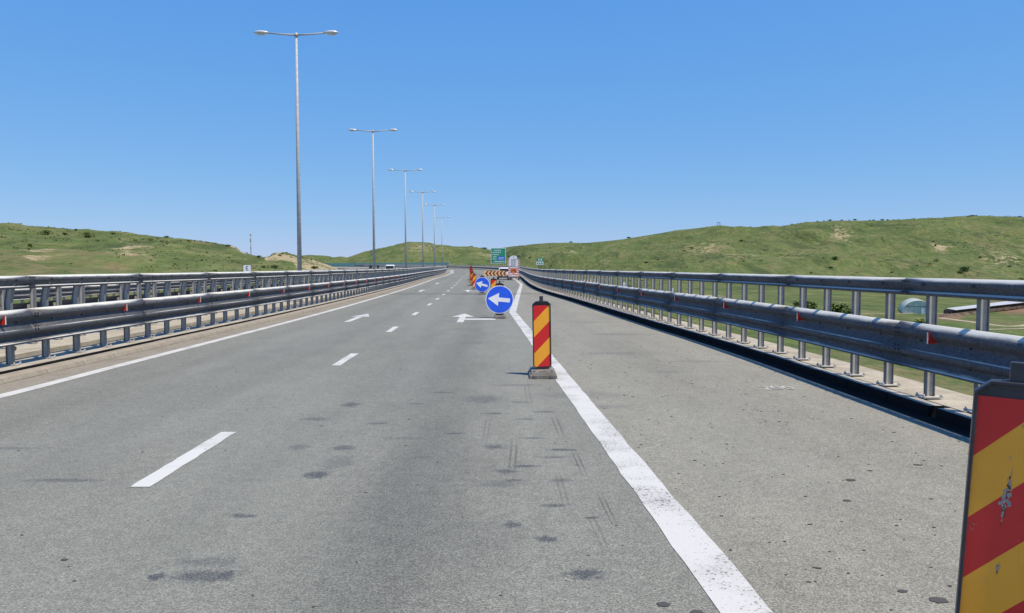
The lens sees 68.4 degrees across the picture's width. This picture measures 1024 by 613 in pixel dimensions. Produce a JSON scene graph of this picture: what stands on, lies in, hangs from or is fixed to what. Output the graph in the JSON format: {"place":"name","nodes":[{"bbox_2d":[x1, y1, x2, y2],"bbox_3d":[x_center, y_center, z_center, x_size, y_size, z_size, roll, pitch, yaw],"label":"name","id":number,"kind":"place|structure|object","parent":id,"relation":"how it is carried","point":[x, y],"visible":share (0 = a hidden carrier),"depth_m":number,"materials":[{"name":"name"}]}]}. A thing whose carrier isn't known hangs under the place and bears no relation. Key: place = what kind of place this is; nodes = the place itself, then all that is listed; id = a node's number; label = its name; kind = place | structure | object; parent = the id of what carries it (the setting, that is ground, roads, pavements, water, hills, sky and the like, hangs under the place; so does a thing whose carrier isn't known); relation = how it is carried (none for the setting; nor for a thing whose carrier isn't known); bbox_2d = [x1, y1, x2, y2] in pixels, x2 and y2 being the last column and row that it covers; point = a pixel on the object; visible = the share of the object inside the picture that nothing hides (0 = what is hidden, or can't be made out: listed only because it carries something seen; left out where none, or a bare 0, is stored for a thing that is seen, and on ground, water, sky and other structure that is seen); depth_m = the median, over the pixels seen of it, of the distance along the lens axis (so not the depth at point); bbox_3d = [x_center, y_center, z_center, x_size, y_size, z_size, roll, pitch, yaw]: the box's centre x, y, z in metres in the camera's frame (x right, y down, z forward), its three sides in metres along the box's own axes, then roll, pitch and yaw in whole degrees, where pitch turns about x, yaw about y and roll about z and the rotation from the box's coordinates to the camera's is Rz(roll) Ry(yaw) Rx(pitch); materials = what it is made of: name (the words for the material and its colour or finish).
{"place":"outdoors","nodes":[
{"label":"outdoors","id":0,"kind":"place"},
{"bbox_2d":[0,266,719,612],"bbox_3d":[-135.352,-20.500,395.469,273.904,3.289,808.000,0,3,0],"label":"carriageway","id":1,"kind":"structure","parent":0,"point":[270,507],"depth_m":5.57,"materials":[{"name":"grey asphalt"}]},
{"bbox_2d":[130,432,235,486],"bbox_3d":[-2.733,1.266,6.414,0.156,0.001,1.843,0,3,-1],"label":"lane marking","id":2,"kind":"object","parent":1,"relation":"on","point":[166,470],"visible":1,"depth_m":6.21,"materials":[{"name":"white paint"}]},
{"bbox_2d":[0,266,446,371],"bbox_3d":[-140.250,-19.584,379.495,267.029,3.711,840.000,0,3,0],"label":"median plinth","id":3,"kind":"structure","parent":1,"relation":"on","point":[32,360],"depth_m":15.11,"materials":[{"name":"concrete"}]},
{"bbox_2d":[0,265,433,347],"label":"crash barrier","id":4,"kind":"object","parent":3,"relation":"on","point":[34,303],"visible":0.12,"depth_m":19.69,"materials":[{"name":"metal"}]},
{"bbox_2d":[0,265,446,365],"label":"crash barrier","id":5,"kind":"object","parent":3,"relation":"on","point":[44,323],"visible":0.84,"depth_m":15.89,"materials":[{"name":"metal"}]},
{"bbox_2d":[0,271,447,374],"bbox_3d":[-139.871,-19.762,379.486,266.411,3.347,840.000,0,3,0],"label":"median plinth face","id":6,"kind":"object","parent":3,"relation":"on","point":[61,360],"visible":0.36,"depth_m":14.95},
{"bbox_2d":[0,270,450,393],"bbox_3d":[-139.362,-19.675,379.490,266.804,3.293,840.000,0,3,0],"label":"gutter strip","id":7,"kind":"object","parent":1,"relation":"on","point":[14,385],"visible":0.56,"depth_m":13.88,"materials":[{"name":"beige concrete"}]},
{"bbox_2d":[0,285,405,384],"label":"median kerb","id":8,"kind":"structure","parent":7,"relation":"on","point":[5,378],"depth_m":14.44,"materials":[{"name":"concrete"}]},
{"bbox_2d":[20,293,967,404],"bbox_3d":[-1.819,0.192,26.005,14.330,0.130,41.888,0,3,0],"label":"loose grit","id":9,"kind":"object","parent":7,"relation":"on","point":[311,313],"visible":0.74,"depth_m":15.00,"materials":[{"name":"gravel"}]},
{"bbox_2d":[0,273,450,397],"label":"edge line","id":10,"kind":"object","parent":1,"relation":"on","point":[10,393],"visible":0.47,"depth_m":13.24,"materials":[{"name":"white paint"}]},
{"bbox_2d":[333,353,358,364],"bbox_3d":[-2.904,0.917,13.165,0.156,0.001,1.705,0,3,-2],"label":"lane marking","id":11,"kind":"object","parent":1,"relation":"on","point":[345,359],"visible":1,"depth_m":13.10,"materials":[{"name":"white paint"}]},
{"bbox_2d":[344,314,368,321],"bbox_3d":[-4.929,0.348,24.148,0.600,0.001,4.001,0,3,0],"label":"lane arrow","id":12,"kind":"object","parent":1,"relation":"on","point":[360,316],"visible":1,"depth_m":24.57,"materials":[{"name":"white paint"}]},
{"bbox_2d":[468,270,473,285],"bbox_3d":[-3.420,-2.431,64.460,0.448,1.319,0.918,1,3,21],"label":"guide board","id":13,"kind":"object","parent":1,"relation":"on","point":[471,277],"visible":0.86,"depth_m":64.44,"materials":[{"name":"orange plastic"}]},
{"bbox_2d":[472,273,475,288],"bbox_3d":[-2.740,-1.839,54.878,0.400,1.179,0.820,0,3,-7],"label":"guide board","id":14,"kind":"object","parent":1,"relation":"on","point":[474,277],"visible":0.78,"depth_m":54.86,"materials":[{"name":"orange plastic"}]},
{"bbox_2d":[453,314,495,321],"bbox_3d":[-1.245,0.351,24.090,1.314,0.001,4.188,0,3,-8],"label":"lane arrow","id":15,"kind":"object","parent":1,"relation":"on","point":[462,317],"visible":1,"depth_m":23.60,"materials":[{"name":"white paint"}]},
{"bbox_2d":[491,277,496,287],"bbox_3d":[-0.830,-0.748,34.007,0.400,1.175,0.820,0,3,1],"label":"guide board","id":16,"kind":"object","parent":1,"relation":"on","point":[493,281],"visible":0.26,"depth_m":33.97,"materials":[{"name":"yellow plastic"}]},
{"bbox_2d":[484,271,506,281],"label":"chevron board","id":17,"kind":"object","parent":1,"relation":"on","point":[494,273],"visible":0.94,"depth_m":79.92,"materials":[{"name":"plastic"}]},
{"bbox_2d":[493,281,505,318],"bbox_3d":[-0.400,-0.226,23.920,0.400,1.177,0.820,0,3,1],"label":"guide board","id":18,"kind":"object","parent":1,"relation":"on","point":[499,316],"visible":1,"depth_m":23.76,"materials":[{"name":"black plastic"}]},
{"bbox_2d":[486,285,512,313],"bbox_3d":[-0.395,-0.222,23.883,0.890,0.890,0.036,0,3,-8],"label":"arrow sign","id":19,"kind":"object","parent":18,"relation":"attached to","point":[499,299],"visible":1,"depth_m":23.87,"materials":[{"name":"blue metal"}]},
{"bbox_2d":[497,267,511,278],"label":"parked car","id":20,"kind":"object","parent":1,"relation":"on","point":[503,269],"visible":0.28,"depth_m":91.48,"materials":[{"name":"white paint"}]},
{"bbox_2d":[507,255,519,279],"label":"warning trailer","id":21,"kind":"object","parent":1,"relation":"on","point":[513,272],"visible":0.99,"depth_m":88.35,"materials":[{"name":"metal"}]},
{"bbox_2d":[528,296,556,378],"bbox_3d":[0.452,0.434,11.187,0.400,1.180,0.820,0,3,0],"label":"guide board","id":22,"kind":"object","parent":1,"relation":"on","point":[541,368],"visible":1,"depth_m":11.16,"materials":[{"name":"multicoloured plastic"}]},
{"bbox_2d":[509,278,772,612],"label":"edge line","id":23,"kind":"object","parent":1,"relation":"on","point":[723,582],"visible":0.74,"depth_m":4.82,"materials":[{"name":"paint"}]},
{"bbox_2d":[0,216,1023,395],"bbox_3d":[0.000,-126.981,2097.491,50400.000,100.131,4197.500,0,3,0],"label":"hill terrain","id":24,"kind":"structure","parent":0,"point":[106,260],"depth_m":517.44,"materials":[{"name":"green plant"}]},
{"bbox_2d":[42,230,53,234],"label":"bush","id":25,"kind":"object","parent":24,"relation":"on","point":[46,231],"visible":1,"depth_m":148.97,"materials":[{"name":"green plant"}]},
{"bbox_2d":[491,248,505,265],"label":"direction sign","id":26,"kind":"object","parent":24,"relation":"on","point":[498,255],"visible":0.98,"depth_m":249.41,"materials":[{"name":"green metal"}]},
{"bbox_2d":[0,215,1023,302],"bbox_3d":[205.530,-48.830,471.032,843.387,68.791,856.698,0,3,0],"label":"scrub clumps","id":27,"kind":"object","parent":24,"relation":"on","point":[65,239],"visible":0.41,"depth_m":192.09,"materials":[{"name":"green plant"}]},
{"bbox_2d":[536,258,542,268],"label":"exit sign","id":28,"kind":"object","parent":24,"relation":"on","point":[538,263],"visible":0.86,"depth_m":109.79,"materials":[{"name":"green metal"}]},
{"bbox_2d":[565,291,706,326],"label":"grass tufts","id":29,"kind":"object","parent":24,"relation":"on","point":[656,313],"visible":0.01,"depth_m":62.52,"materials":[{"name":"green plant"}]},
{"bbox_2d":[807,301,817,309],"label":"bush","id":30,"kind":"object","parent":24,"relation":"on","point":[811,305],"visible":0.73,"depth_m":169.65,"materials":[{"name":"green plant"}]},
{"bbox_2d":[832,303,849,312],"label":"bush","id":31,"kind":"object","parent":24,"relation":"on","point":[838,308],"visible":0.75,"depth_m":148.79,"materials":[{"name":"green plant"}]},
{"bbox_2d":[841,309,851,313],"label":"bush","id":32,"kind":"object","parent":24,"relation":"on","point":[847,311],"visible":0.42,"depth_m":146.33,"materials":[{"name":"green plant"}]},
{"bbox_2d":[898,298,925,313],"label":"greenhouse","id":33,"kind":"object","parent":24,"relation":"on","point":[914,305],"visible":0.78,"depth_m":154.75,"materials":[{"name":"plastic"}]},
{"bbox_2d":[913,318,925,323],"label":"bush","id":34,"kind":"object","parent":24,"relation":"on","point":[921,320],"visible":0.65,"depth_m":124.03,"materials":[{"name":"green plant"}]},
{"bbox_2d":[937,313,954,316],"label":"dung heap","id":35,"kind":"object","parent":24,"relation":"on","point":[946,315],"visible":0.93,"depth_m":145.85,"materials":[{"name":"brown soil"}]},
{"bbox_2d":[944,301,1023,314],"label":"livestock shed","id":36,"kind":"structure","parent":24,"relation":"on","point":[1000,306],"depth_m":166.12,"materials":[{"name":"white metal"}]},
{"bbox_2d":[0,0,1023,256],"label":"sky","id":37,"kind":"structure","parent":0,"point":[530,121],"materials":[{"name":"blue"}]},
{"bbox_2d":[352,266,969,612],"bbox_3d":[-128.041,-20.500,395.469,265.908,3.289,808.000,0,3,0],"label":"hard shoulder","id":38,"kind":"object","parent":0,"point":[768,497],"visible":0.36,"depth_m":6.13},
{"bbox_2d":[17,316,967,612],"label":"tar spots","id":39,"kind":"object","parent":38,"relation":"on","point":[937,600],"visible":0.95,"depth_m":4.26,"materials":[{"name":"black asphalt"}]},
{"bbox_2d":[455,268,969,436],"bbox_3d":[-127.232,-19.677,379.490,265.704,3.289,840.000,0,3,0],"label":"sealed gutter","id":40,"kind":"object","parent":38,"relation":"on","point":[942,424],"visible":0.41,"depth_m":10.21,"materials":[{"name":"black asphalt"}]},
{"bbox_2d":[494,270,972,413],"bbox_3d":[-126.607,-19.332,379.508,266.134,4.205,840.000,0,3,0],"label":"plinth","id":41,"kind":"structure","parent":38,"relation":"on","point":[958,401],"depth_m":10.78,"materials":[{"name":"concrete"}]},
{"bbox_2d":[324,262,449,266],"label":"noise screen","id":42,"kind":"object","parent":41,"relation":"on","point":[395,263],"visible":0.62,"depth_m":523.46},
{"bbox_2d":[354,265,1023,412],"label":"crash barrier","id":43,"kind":"object","parent":41,"relation":"on","point":[981,354],"visible":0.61,"depth_m":10.44,"materials":[{"name":"metal"}]},
{"bbox_2d":[757,386,795,389],"bbox_3d":[3.520,1.079,10.016,0.457,0.001,0.306,0,3,-3],"label":"painted number","id":44,"kind":"object","parent":38,"relation":"on","point":[781,387],"visible":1,"depth_m":10.03,"materials":[{"name":"paint"}]},
{"bbox_2d":[955,361,1023,612],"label":"guide board","id":45,"kind":"object","parent":38,"relation":"on","point":[991,570],"visible":1,"depth_m":2.98,"materials":[{"name":"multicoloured plastic"}]},
{"bbox_2d":[861,313,937,313],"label":"dirt track","id":46,"kind":"structure","parent":0,"point":[884,313],"depth_m":154.51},
{"bbox_2d":[940,318,1023,326],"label":"dirt track","id":47,"kind":"structure","parent":0,"point":[975,322],"depth_m":129.85,"materials":[{"name":"beige soil"}]},
{"bbox_2d":[970,328,1023,329],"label":"dirt track","id":48,"kind":"structure","parent":0,"point":[997,329],"depth_m":115.75,"materials":[{"name":"beige soil"}]},
{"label":"guide board","id":49,"kind":"object","parent":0,"visible":0},
{"bbox_2d":[475,277,489,291],"bbox_3d":[-1.775,-1.302,44.755,0.890,0.890,0.036,0,3,-8],"label":"arrow sign","id":50,"kind":"object","parent":49,"relation":"attached to","point":[482,284],"visible":1,"depth_m":44.74,"materials":[{"name":"blue metal"}]},
{"bbox_3d":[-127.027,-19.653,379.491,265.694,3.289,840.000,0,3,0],"label":"kerb bed","id":51,"kind":"structure","parent":0,"visible":0},
{"bbox_2d":[359,266,530,285],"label":"kerb face","id":52,"kind":"object","parent":51,"relation":"on","point":[476,269],"visible":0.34,"depth_m":238.01},
{"bbox_2d":[354,266,969,413],"bbox_3d":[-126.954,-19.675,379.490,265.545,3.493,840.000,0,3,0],"label":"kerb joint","id":53,"kind":"object","parent":51,"relation":"on","point":[800,361],"visible":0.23,"depth_m":9.82,"materials":[{"name":"grey concrete"}]},
{"bbox_2d":[531,285,971,429],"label":"kerb","id":54,"kind":"structure","parent":51,"relation":"on","point":[955,417],"depth_m":10.54,"materials":[{"name":"concrete"}]},
{"bbox_3d":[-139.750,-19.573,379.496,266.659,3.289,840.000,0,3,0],"label":"left kerb bed","id":55,"kind":"structure","parent":0,"visible":0},
{"bbox_2d":[405,271,448,285],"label":"median kerb","id":56,"kind":"structure","parent":55,"relation":"on","point":[425,279],"depth_m":84.97,"materials":[{"name":"concrete"}]},
{"bbox_3d":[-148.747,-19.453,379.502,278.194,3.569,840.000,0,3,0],"label":"opposite carriageway","id":57,"kind":"structure","parent":0,"visible":0},
{"bbox_2d":[243,265,250,271],"bbox_3d":[-21.062,-2.458,59.982,0.560,1.662,0.093,0,3,0],"label":"square sign","id":58,"kind":"object","parent":57,"relation":"on","point":[247,268],"visible":0.73,"depth_m":59.91,"materials":[{"name":"white metal"}]},
{"bbox_2d":[267,267,365,284],"bbox_3d":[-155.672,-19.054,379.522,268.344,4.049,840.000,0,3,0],"label":"verge kerb","id":59,"kind":"structure","parent":57,"relation":"on","point":[336,267],"depth_m":495.19,"materials":[{"name":"concrete"}]},
{"bbox_2d":[13,267,384,302],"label":"crash barrier","id":60,"kind":"object","parent":59,"relation":"on","point":[22,295],"visible":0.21,"depth_m":44.48,"materials":[{"name":"metal"}]},
{"bbox_2d":[385,265,395,268],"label":"white van","id":61,"kind":"object","parent":57,"relation":"on","point":[390,267],"visible":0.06,"depth_m":138.28,"materials":[{"name":"paint"}]},
{"bbox_3d":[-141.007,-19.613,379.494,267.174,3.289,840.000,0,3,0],"label":"median channel","id":62,"kind":"structure","parent":0,"visible":0},
{"bbox_2d":[254,30,337,301],"bbox_3d":[-9.540,-6.150,33.627,3.720,12.110,0.450,0,3,0],"label":"street lamp","id":63,"kind":"object","parent":62,"relation":"on","point":[299,247],"visible":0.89,"depth_m":33.52,"materials":[{"name":"metal"}]},
{"bbox_2d":[348,129,396,268],"bbox_3d":[-10.520,-7.393,57.295,3.720,12.110,0.450,0,3,0],"label":"street lamp","id":64,"kind":"object","parent":62,"relation":"on","point":[373,197],"visible":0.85,"depth_m":57.15,"materials":[{"name":"metal"}]},
{"bbox_2d":[388,169,422,267],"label":"street lamp","id":65,"kind":"object","parent":62,"relation":"on","point":[405,214],"visible":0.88,"depth_m":80.92,"materials":[{"name":"metal"}]},
{"bbox_2d":[409,191,435,266],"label":"street lamp","id":66,"kind":"object","parent":62,"relation":"on","point":[422,230],"visible":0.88,"depth_m":105.25,"materials":[{"name":"metal"}]},
{"bbox_2d":[423,204,444,266],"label":"street lamp","id":67,"kind":"object","parent":62,"relation":"on","point":[434,232],"visible":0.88,"depth_m":128.05,"materials":[{"name":"metal"}]}
]}

